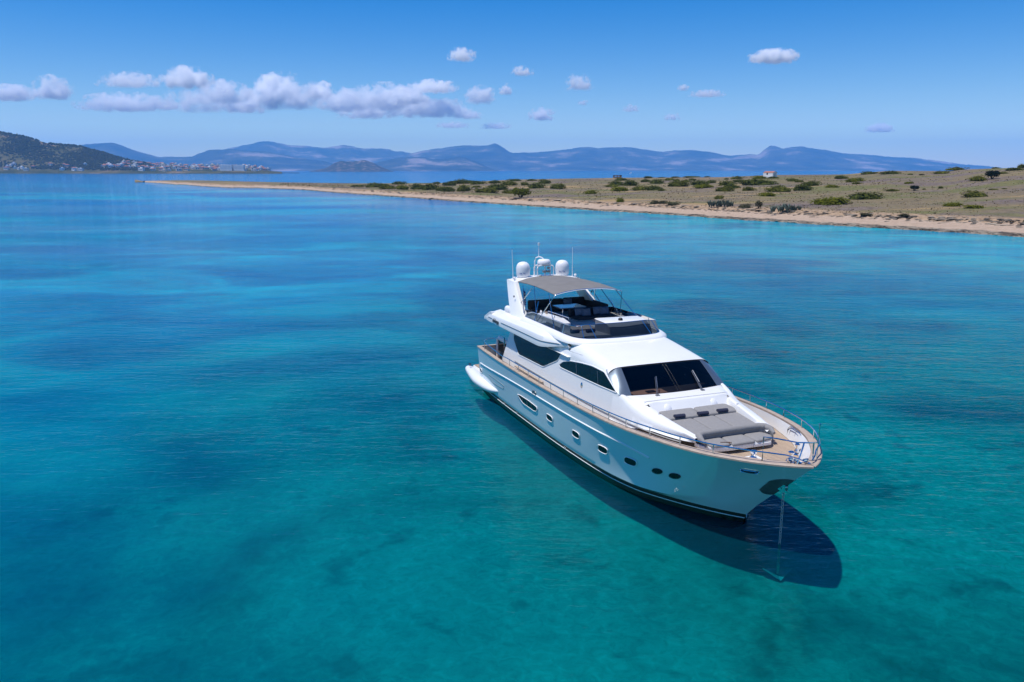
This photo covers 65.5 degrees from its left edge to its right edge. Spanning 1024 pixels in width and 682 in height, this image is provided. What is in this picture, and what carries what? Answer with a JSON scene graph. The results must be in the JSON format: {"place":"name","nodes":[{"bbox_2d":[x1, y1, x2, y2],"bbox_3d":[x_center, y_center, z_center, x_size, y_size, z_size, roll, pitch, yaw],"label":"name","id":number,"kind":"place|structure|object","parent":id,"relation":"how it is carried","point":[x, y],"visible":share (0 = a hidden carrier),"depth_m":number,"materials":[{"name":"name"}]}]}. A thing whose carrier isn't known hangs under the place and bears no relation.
{"place":"outdoors","nodes":[
{"label":"outdoors","id":0,"kind":"place"},
{"bbox_2d":[0,133,281,173],"bbox_3d":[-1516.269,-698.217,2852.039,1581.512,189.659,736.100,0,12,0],"label":"hill","id":1,"kind":"structure","parent":0,"point":[19,160],"depth_m":2580.35,"materials":[{"name":"green plant"}]},
{"bbox_2d":[0,131,152,170],"bbox_3d":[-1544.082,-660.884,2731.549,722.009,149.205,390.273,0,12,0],"label":"forest","id":2,"kind":"object","parent":1,"relation":"on","point":[99,157],"visible":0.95,"depth_m":2719.66,"materials":[{"name":"green plant"}]},
{"bbox_2d":[220,165,233,170],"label":"hotel","id":3,"kind":"structure","parent":1,"relation":"on","point":[226,167],"depth_m":2570.01,"materials":[{"name":"white"}]},
{"bbox_2d":[232,165,244,170],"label":"hotel","id":4,"kind":"structure","parent":1,"relation":"on","point":[238,168],"depth_m":2570.34,"materials":[{"name":"white"}]},
{"bbox_2d":[82,143,332,170],"bbox_3d":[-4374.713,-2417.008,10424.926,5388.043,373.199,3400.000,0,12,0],"label":"mountain","id":5,"kind":"structure","parent":0,"point":[277,161],"depth_m":9939.40,"materials":[{"name":"blue stone"}]},
{"bbox_2d":[228,141,409,163],"bbox_3d":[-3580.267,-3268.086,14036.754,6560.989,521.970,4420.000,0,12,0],"label":"mountain","id":6,"kind":"structure","parent":0,"point":[333,154],"depth_m":13549.26,"materials":[{"name":"blue stone"}]},
{"bbox_2d":[375,157,497,170],"bbox_3d":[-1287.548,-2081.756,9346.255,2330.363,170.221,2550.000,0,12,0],"label":"mountain","id":7,"kind":"structure","parent":0,"point":[428,164],"depth_m":8705.15,"materials":[{"name":"blue stone"}]},
{"bbox_2d":[0,171,1023,681],"bbox_3d":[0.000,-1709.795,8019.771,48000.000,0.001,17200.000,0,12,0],"label":"sea","id":8,"kind":"structure","parent":0,"point":[262,435],"depth_m":30.98,"materials":[{"name":"liquid"}]},
{"bbox_2d":[310,160,393,171],"bbox_3d":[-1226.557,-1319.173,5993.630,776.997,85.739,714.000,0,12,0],"label":"islet","id":9,"kind":"object","parent":8,"relation":"in","point":[356,166],"visible":1,"depth_m":5822.30,"materials":[{"name":"blue stone"}]},
{"bbox_2d":[465,243,821,522],"bbox_3d":[4.177,0.832,31.945,6.178,8.270,22.420,-5,13,-21],"label":"motor yacht","id":10,"kind":"object","parent":8,"relation":"on","point":[607,397],"visible":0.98,"depth_m":28.46,"materials":[{"name":"white plastic"}]},
{"bbox_2d":[498,340,505,352],"bbox_3d":[-0.439,0.298,38.365,0.060,0.520,1.100,-5,13,-21],"label":"cockpit window","id":11,"kind":"structure","parent":10,"relation":"in","point":[500,344],"depth_m":38.48,"materials":[{"name":"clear glass"}]},
{"bbox_2d":[505,305,509,312],"bbox_3d":[0.004,-1.472,37.175,0.552,0.360,0.720,-6,13,-25],"label":"life raft","id":12,"kind":"object","parent":10,"relation":"on","point":[507,308],"visible":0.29,"depth_m":37.05,"materials":[{"name":"white plastic"}]},
{"bbox_2d":[517,394,537,411],"bbox_3d":[0.628,2.587,33.334,0.069,0.333,2.186,-5,13,-21],"label":"hull window","id":13,"kind":"structure","parent":10,"relation":"in","point":[525,401],"depth_m":33.24,"materials":[{"name":"black glass"}]},
{"bbox_2d":[513,334,560,366],"bbox_3d":[0.967,0.466,33.904,0.171,0.978,5.017,-5,13,-21],"label":"salon window","id":14,"kind":"structure","parent":10,"relation":"in","point":[541,356],"depth_m":33.78,"materials":[{"name":"black glass"}]},
{"bbox_2d":[563,298,571,303],"bbox_3d":[2.625,-1.821,37.468,0.440,0.360,0.180,-5,-5,-21],"label":"throw pillow","id":15,"kind":"object","parent":10,"relation":"on","point":[567,301],"visible":0.67,"depth_m":37.39,"materials":[{"name":"fabric"}]},
{"bbox_2d":[574,308,582,315],"bbox_3d":[2.975,-1.283,35.151,0.440,0.360,0.180,-5,-5,-21],"label":"throw pillow","id":16,"kind":"object","parent":10,"relation":"on","point":[578,312],"visible":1,"depth_m":35.06,"materials":[{"name":"fabric"}]},
{"bbox_2d":[581,308,590,315],"bbox_3d":[3.273,-1.266,35.165,0.440,0.360,0.180,-5,-5,-21],"label":"throw pillow","id":17,"kind":"object","parent":10,"relation":"on","point":[585,311],"visible":1,"depth_m":35.09,"materials":[{"name":"fabric"}]},
{"bbox_2d":[559,361,616,392],"bbox_3d":[2.753,1.149,29.562,0.131,0.672,4.526,-5,13,-23],"label":"side window","id":18,"kind":"structure","parent":10,"relation":"in","point":[590,373],"depth_m":29.31,"materials":[{"name":"black glass"}]},
{"bbox_2d":[593,306,600,314],"bbox_3d":[3.812,-1.353,35.475,0.440,0.360,0.180,-5,-5,-21],"label":"throw pillow","id":19,"kind":"object","parent":10,"relation":"on","point":[596,310],"visible":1,"depth_m":35.39,"materials":[{"name":"fabric"}]},
{"bbox_2d":[600,306,608,314],"bbox_3d":[4.121,-1.351,35.513,0.440,0.360,0.180,-5,-5,-21],"label":"throw pillow","id":20,"kind":"object","parent":10,"relation":"on","point":[604,310],"visible":1,"depth_m":35.43,"materials":[{"name":"fabric"}]},
{"bbox_2d":[673,413,685,417],"bbox_3d":[5.546,2.481,26.346,0.370,0.140,0.179,-4,13,-17],"label":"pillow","id":21,"kind":"object","parent":10,"relation":"on","point":[683,415],"visible":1,"depth_m":26.29,"materials":[{"name":"fabric"}]},
{"bbox_2d":[673,359,711,377],"bbox_3d":[6.858,0.808,31.150,0.098,0.672,4.523,-5,13,-20],"label":"side window","id":22,"kind":"structure","parent":10,"relation":"in","point":[699,359],"depth_m":30.76,"materials":[{"name":"glass"}]},
{"bbox_2d":[697,411,708,415],"bbox_3d":[6.394,2.418,26.642,0.370,0.140,0.179,-4,13,-17],"label":"rolled towel","id":23,"kind":"object","parent":10,"relation":"on","point":[700,413],"visible":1,"depth_m":26.58,"materials":[{"name":"fabric"}]},
{"bbox_2d":[716,408,728,412],"bbox_3d":[7.126,2.350,26.957,0.370,0.140,0.179,-4,13,-17],"label":"rolled towel","id":24,"kind":"object","parent":10,"relation":"on","point":[721,410],"visible":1,"depth_m":26.89,"materials":[{"name":"fabric"}]},
{"bbox_2d":[778,492,784,543],"bbox_3d":[7.888,5.460,23.352,0.067,2.508,0.068,5,13,23],"label":"anchor chain","id":25,"kind":"object","parent":10,"relation":"hanging from","point":[781,518],"visible":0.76,"depth_m":23.28,"materials":[{"name":"metal"}]},
{"bbox_2d":[0,0,1023,167],"label":"sky","id":26,"kind":"structure","parent":0,"point":[937,80],"materials":[{"name":"blue"}]},
{"bbox_2d":[135,168,1023,235],"bbox_3d":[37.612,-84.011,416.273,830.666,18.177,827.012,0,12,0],"label":"ground","id":27,"kind":"structure","parent":0,"point":[1000,197],"depth_m":239.10,"materials":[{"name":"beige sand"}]},
{"bbox_2d":[365,182,389,186],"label":"bush","id":28,"kind":"object","parent":27,"relation":"on","point":[374,185],"visible":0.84,"depth_m":406.21,"materials":[{"name":"green plant"}]},
{"bbox_2d":[379,185,395,188],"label":"bush","id":29,"kind":"object","parent":27,"relation":"on","point":[387,187],"visible":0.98,"depth_m":366.05,"materials":[{"name":"green plant"}]},
{"bbox_2d":[392,181,407,184],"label":"bush","id":30,"kind":"object","parent":27,"relation":"on","point":[398,183],"visible":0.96,"depth_m":477.87,"materials":[{"name":"green plant"}]},
{"bbox_2d":[396,184,408,189],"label":"bush","id":31,"kind":"object","parent":27,"relation":"on","point":[403,187],"visible":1,"depth_m":361.82,"materials":[{"name":"green plant"}]},
{"bbox_2d":[408,183,423,189],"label":"bush","id":32,"kind":"object","parent":27,"relation":"on","point":[416,186],"visible":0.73,"depth_m":365.76,"materials":[{"name":"green plant"}]},
{"bbox_2d":[421,182,440,189],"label":"bush","id":33,"kind":"object","parent":27,"relation":"on","point":[428,186],"visible":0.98,"depth_m":358.49,"materials":[{"name":"green plant"}]},
{"bbox_2d":[441,186,454,191],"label":"bush","id":34,"kind":"object","parent":27,"relation":"on","point":[445,189],"visible":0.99,"depth_m":339.74,"materials":[{"name":"green plant"}]},
{"bbox_2d":[442,181,455,185],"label":"bush","id":35,"kind":"object","parent":27,"relation":"on","point":[450,183],"visible":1,"depth_m":417.51,"materials":[{"name":"green plant"}]},
{"bbox_2d":[449,179,471,183],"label":"bush","id":36,"kind":"object","parent":27,"relation":"on","point":[462,181],"visible":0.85,"depth_m":465.82,"materials":[{"name":"green plant"}]},
{"bbox_2d":[456,185,471,191],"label":"bush","id":37,"kind":"object","parent":27,"relation":"on","point":[461,188],"visible":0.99,"depth_m":339.72,"materials":[{"name":"green plant"}]},
{"bbox_2d":[470,180,487,184],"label":"bush","id":38,"kind":"object","parent":27,"relation":"on","point":[474,182],"visible":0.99,"depth_m":428.41,"materials":[{"name":"green plant"}]},
{"bbox_2d":[471,187,499,192],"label":"bush","id":39,"kind":"object","parent":27,"relation":"on","point":[487,190],"visible":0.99,"depth_m":302.52,"materials":[{"name":"green plant"}]},
{"bbox_2d":[488,180,499,182],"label":"bush","id":40,"kind":"object","parent":27,"relation":"on","point":[495,181],"visible":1,"depth_m":460.41,"materials":[{"name":"green plant"}]},
{"bbox_2d":[488,183,509,189],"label":"bush","id":41,"kind":"object","parent":27,"relation":"on","point":[499,186],"visible":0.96,"depth_m":343.58,"materials":[{"name":"green plant"}]},
{"bbox_2d":[502,189,512,193],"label":"bush","id":42,"kind":"object","parent":27,"relation":"on","point":[506,191],"visible":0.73,"depth_m":306.17,"materials":[{"name":"green plant"}]},
{"bbox_2d":[500,181,516,185],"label":"bush","id":43,"kind":"object","parent":27,"relation":"on","point":[509,183],"visible":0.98,"depth_m":396.67,"materials":[{"name":"green plant"}]},
{"bbox_2d":[511,187,531,197],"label":"tree","id":44,"kind":"object","parent":27,"relation":"on","point":[518,192],"visible":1,"depth_m":261.26,"materials":[{"name":"green plant"}]},
{"bbox_2d":[527,182,547,188],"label":"bush","id":45,"kind":"object","parent":27,"relation":"on","point":[535,185],"visible":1,"depth_m":340.80,"materials":[{"name":"green plant"}]},
{"bbox_2d":[538,179,551,183],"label":"bush","id":46,"kind":"object","parent":27,"relation":"on","point":[545,181],"visible":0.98,"depth_m":414.87,"materials":[{"name":"green plant"}]},
{"bbox_2d":[549,183,565,188],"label":"bush","id":47,"kind":"object","parent":27,"relation":"on","point":[558,186],"visible":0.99,"depth_m":334.81,"materials":[{"name":"green plant"}]},
{"bbox_2d":[583,190,599,193],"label":"bush","id":48,"kind":"object","parent":27,"relation":"on","point":[590,192],"visible":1,"depth_m":288.70,"materials":[{"name":"green plant"}]},
{"bbox_2d":[604,184,617,186],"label":"bush","id":49,"kind":"object","parent":27,"relation":"on","point":[612,185],"visible":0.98,"depth_m":345.06,"materials":[{"name":"green plant"}]},
{"bbox_2d":[607,180,623,185],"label":"bush","id":50,"kind":"object","parent":27,"relation":"on","point":[618,183],"visible":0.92,"depth_m":357.62,"materials":[{"name":"green plant"}]},
{"bbox_2d":[610,186,627,190],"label":"bush","id":51,"kind":"object","parent":27,"relation":"on","point":[617,188],"visible":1,"depth_m":304.14,"materials":[{"name":"green plant"}]},
{"bbox_2d":[615,197,624,201],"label":"bush","id":52,"kind":"object","parent":27,"relation":"on","point":[620,200],"visible":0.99,"depth_m":225.80,"materials":[{"name":"green plant"}]},
{"bbox_2d":[623,179,638,185],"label":"bush","id":53,"kind":"object","parent":27,"relation":"on","point":[630,183],"visible":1,"depth_m":355.85,"materials":[{"name":"green plant"}]},
{"bbox_2d":[631,185,647,190],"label":"bush","id":54,"kind":"object","parent":27,"relation":"on","point":[638,188],"visible":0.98,"depth_m":303.45,"materials":[{"name":"green plant"}]},
{"bbox_2d":[264,185,1023,236],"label":"shore rocks","id":55,"kind":"object","parent":27,"relation":"on","point":[973,220],"visible":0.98,"depth_m":163.81,"materials":[{"name":"brown stone"}]},
{"bbox_2d":[279,170,1023,214],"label":"heath","id":56,"kind":"object","parent":27,"relation":"on","point":[730,194],"visible":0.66,"depth_m":262.05,"materials":[{"name":"green plant"}]},
{"bbox_2d":[645,185,662,190],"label":"bush","id":57,"kind":"object","parent":27,"relation":"on","point":[651,187],"visible":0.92,"depth_m":296.66,"materials":[{"name":"green plant"}]},
{"bbox_2d":[287,169,1023,216],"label":"scrub","id":58,"kind":"object","parent":27,"relation":"on","point":[696,192],"visible":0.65,"depth_m":283.51,"materials":[{"name":"green plant"}]},
{"bbox_2d":[648,179,665,183],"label":"bush","id":59,"kind":"object","parent":27,"relation":"on","point":[654,181],"visible":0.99,"depth_m":365.06,"materials":[{"name":"green plant"}]},
{"bbox_2d":[658,200,667,203],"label":"bush","id":60,"kind":"object","parent":27,"relation":"on","point":[662,202],"visible":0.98,"depth_m":213.56,"materials":[{"name":"green plant"}]},
{"bbox_2d":[667,202,680,204],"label":"bush","id":61,"kind":"object","parent":27,"relation":"on","point":[672,203],"visible":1,"depth_m":208.64,"materials":[{"name":"green plant"}]},
{"bbox_2d":[667,180,689,185],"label":"bush","id":62,"kind":"object","parent":27,"relation":"on","point":[678,183],"visible":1,"depth_m":324.46,"materials":[{"name":"green plant"}]},
{"bbox_2d":[687,180,708,184],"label":"bush","id":63,"kind":"object","parent":27,"relation":"on","point":[698,182],"visible":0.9,"depth_m":333.19,"materials":[{"name":"green plant"}]},
{"bbox_2d":[693,183,713,187],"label":"bush","id":64,"kind":"object","parent":27,"relation":"on","point":[704,185],"visible":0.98,"depth_m":306.74,"materials":[{"name":"green plant"}]},
{"bbox_2d":[713,195,723,198],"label":"bush","id":65,"kind":"object","parent":27,"relation":"on","point":[719,197],"visible":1,"depth_m":234.09,"materials":[{"name":"green plant"}]},
{"bbox_2d":[707,199,733,206],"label":"agave","id":66,"kind":"object","parent":27,"relation":"on","point":[723,202],"visible":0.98,"depth_m":195.05,"materials":[{"name":"green plant"}]},
{"bbox_2d":[715,186,734,191],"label":"bush","id":67,"kind":"object","parent":27,"relation":"on","point":[725,189],"visible":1,"depth_m":274.28,"materials":[{"name":"green plant"}]},
{"bbox_2d":[717,181,736,185],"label":"bush","id":68,"kind":"object","parent":27,"relation":"on","point":[724,183],"visible":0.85,"depth_m":325.15,"materials":[{"name":"green plant"}]},
{"bbox_2d":[724,183,740,188],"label":"bush","id":69,"kind":"object","parent":27,"relation":"on","point":[734,186],"visible":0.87,"depth_m":285.99,"materials":[{"name":"green plant"}]},
{"bbox_2d":[730,176,745,178],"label":"bush","id":70,"kind":"object","parent":27,"relation":"on","point":[737,177],"visible":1,"depth_m":381.74,"materials":[{"name":"green plant"}]},
{"bbox_2d":[738,203,752,207],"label":"bush","id":71,"kind":"object","parent":27,"relation":"on","point":[747,205],"visible":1,"depth_m":188.96,"materials":[{"name":"green plant"}]},
{"bbox_2d":[742,186,754,190],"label":"bush","id":72,"kind":"object","parent":27,"relation":"on","point":[747,188],"visible":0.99,"depth_m":274.84,"materials":[{"name":"green plant"}]},
{"bbox_2d":[737,178,777,184],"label":"bush","id":73,"kind":"object","parent":27,"relation":"on","point":[752,181],"visible":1,"depth_m":308.27,"materials":[{"name":"green plant"}]},
{"bbox_2d":[755,200,762,208],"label":"tree","id":74,"kind":"object","parent":27,"relation":"on","point":[759,203],"visible":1,"depth_m":186.47,"materials":[{"name":"green plant"}]},
{"bbox_2d":[751,175,767,178],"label":"bush","id":75,"kind":"object","parent":27,"relation":"on","point":[759,177],"visible":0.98,"depth_m":363.14,"materials":[{"name":"green plant"}]},
{"bbox_2d":[757,191,775,195],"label":"bush","id":76,"kind":"object","parent":27,"relation":"on","point":[767,194],"visible":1,"depth_m":235.38,"materials":[{"name":"green plant"}]},
{"bbox_2d":[763,171,776,176],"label":"white house","id":77,"kind":"structure","parent":27,"relation":"on","point":[769,173],"depth_m":373.53,"materials":[{"name":"white paint"}]},
{"bbox_2d":[766,185,790,191],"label":"bush","id":78,"kind":"object","parent":27,"relation":"on","point":[780,188],"visible":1,"depth_m":258.33,"materials":[{"name":"green plant"}]},
{"bbox_2d":[770,203,802,211],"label":"agave","id":79,"kind":"object","parent":27,"relation":"on","point":[782,207],"visible":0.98,"depth_m":178.51,"materials":[{"name":"green plant"}]},
{"bbox_2d":[793,184,813,190],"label":"bush","id":80,"kind":"object","parent":27,"relation":"on","point":[801,187],"visible":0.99,"depth_m":264.41,"materials":[{"name":"green plant"}]},
{"bbox_2d":[801,180,821,185],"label":"bush","id":81,"kind":"object","parent":27,"relation":"on","point":[811,183],"visible":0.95,"depth_m":286.51,"materials":[{"name":"green plant"}]},
{"bbox_2d":[810,196,852,204],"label":"bush","id":82,"kind":"object","parent":27,"relation":"on","point":[832,201],"visible":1,"depth_m":190.13,"materials":[{"name":"green plant"}]},
{"bbox_2d":[824,184,838,187],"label":"bush","id":83,"kind":"object","parent":27,"relation":"on","point":[831,186],"visible":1,"depth_m":271.63,"materials":[{"name":"green plant"}]},
{"bbox_2d":[844,177,866,181],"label":"bush","id":84,"kind":"object","parent":27,"relation":"on","point":[854,179],"visible":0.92,"depth_m":309.40,"materials":[{"name":"green plant"}]},
{"bbox_2d":[846,192,887,198],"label":"bush","id":85,"kind":"object","parent":27,"relation":"on","point":[863,195],"visible":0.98,"depth_m":205.04,"materials":[{"name":"green plant"}]},
{"bbox_2d":[860,171,877,173],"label":"bush","id":86,"kind":"object","parent":27,"relation":"on","point":[867,172],"visible":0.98,"depth_m":377.63,"materials":[{"name":"green plant"}]},
{"bbox_2d":[879,170,900,173],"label":"bush","id":87,"kind":"object","parent":27,"relation":"on","point":[891,172],"visible":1,"depth_m":356.68,"materials":[{"name":"green plant"}]},
{"bbox_2d":[910,185,919,190],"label":"tree","id":88,"kind":"object","parent":27,"relation":"on","point":[914,187],"visible":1,"depth_m":239.80,"materials":[{"name":"green plant"}]},
{"bbox_2d":[931,170,949,173],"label":"bush","id":89,"kind":"object","parent":27,"relation":"on","point":[942,172],"visible":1,"depth_m":341.62,"materials":[{"name":"green plant"}]},
{"bbox_2d":[942,202,963,205],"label":"bush","id":90,"kind":"object","parent":27,"relation":"on","point":[952,204],"visible":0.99,"depth_m":176.43,"materials":[{"name":"green plant"}]},
{"bbox_2d":[945,167,969,169],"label":"bush","id":91,"kind":"object","parent":27,"relation":"on","point":[955,168],"visible":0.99,"depth_m":361.00,"materials":[{"name":"green plant"}]},
{"bbox_2d":[962,204,983,207],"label":"bush","id":92,"kind":"object","parent":27,"relation":"on","point":[972,206],"visible":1,"depth_m":165.02,"materials":[{"name":"green plant"}]},
{"bbox_2d":[959,190,987,196],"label":"bush","id":93,"kind":"object","parent":27,"relation":"on","point":[975,193],"visible":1,"depth_m":200.79,"materials":[{"name":"green plant"}]},
{"bbox_2d":[965,175,987,180],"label":"bush","id":94,"kind":"object","parent":27,"relation":"on","point":[976,178],"visible":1,"depth_m":264.58,"materials":[{"name":"green plant"}]},
{"bbox_2d":[985,170,999,178],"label":"tree","id":95,"kind":"object","parent":27,"relation":"on","point":[990,173],"visible":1,"depth_m":264.83,"materials":[{"name":"green plant"}]},
{"bbox_2d":[1005,167,1023,169],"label":"bush","id":96,"kind":"object","parent":27,"relation":"on","point":[1012,168],"visible":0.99,"depth_m":306.52,"materials":[{"name":"green plant"}]},
{"bbox_2d":[393,143,991,170],"bbox_3d":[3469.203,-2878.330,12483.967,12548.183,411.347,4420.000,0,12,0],"label":"mountain","id":97,"kind":"structure","parent":0,"point":[769,158],"depth_m":11402.29,"materials":[{"name":"blue stone"}]}
]}

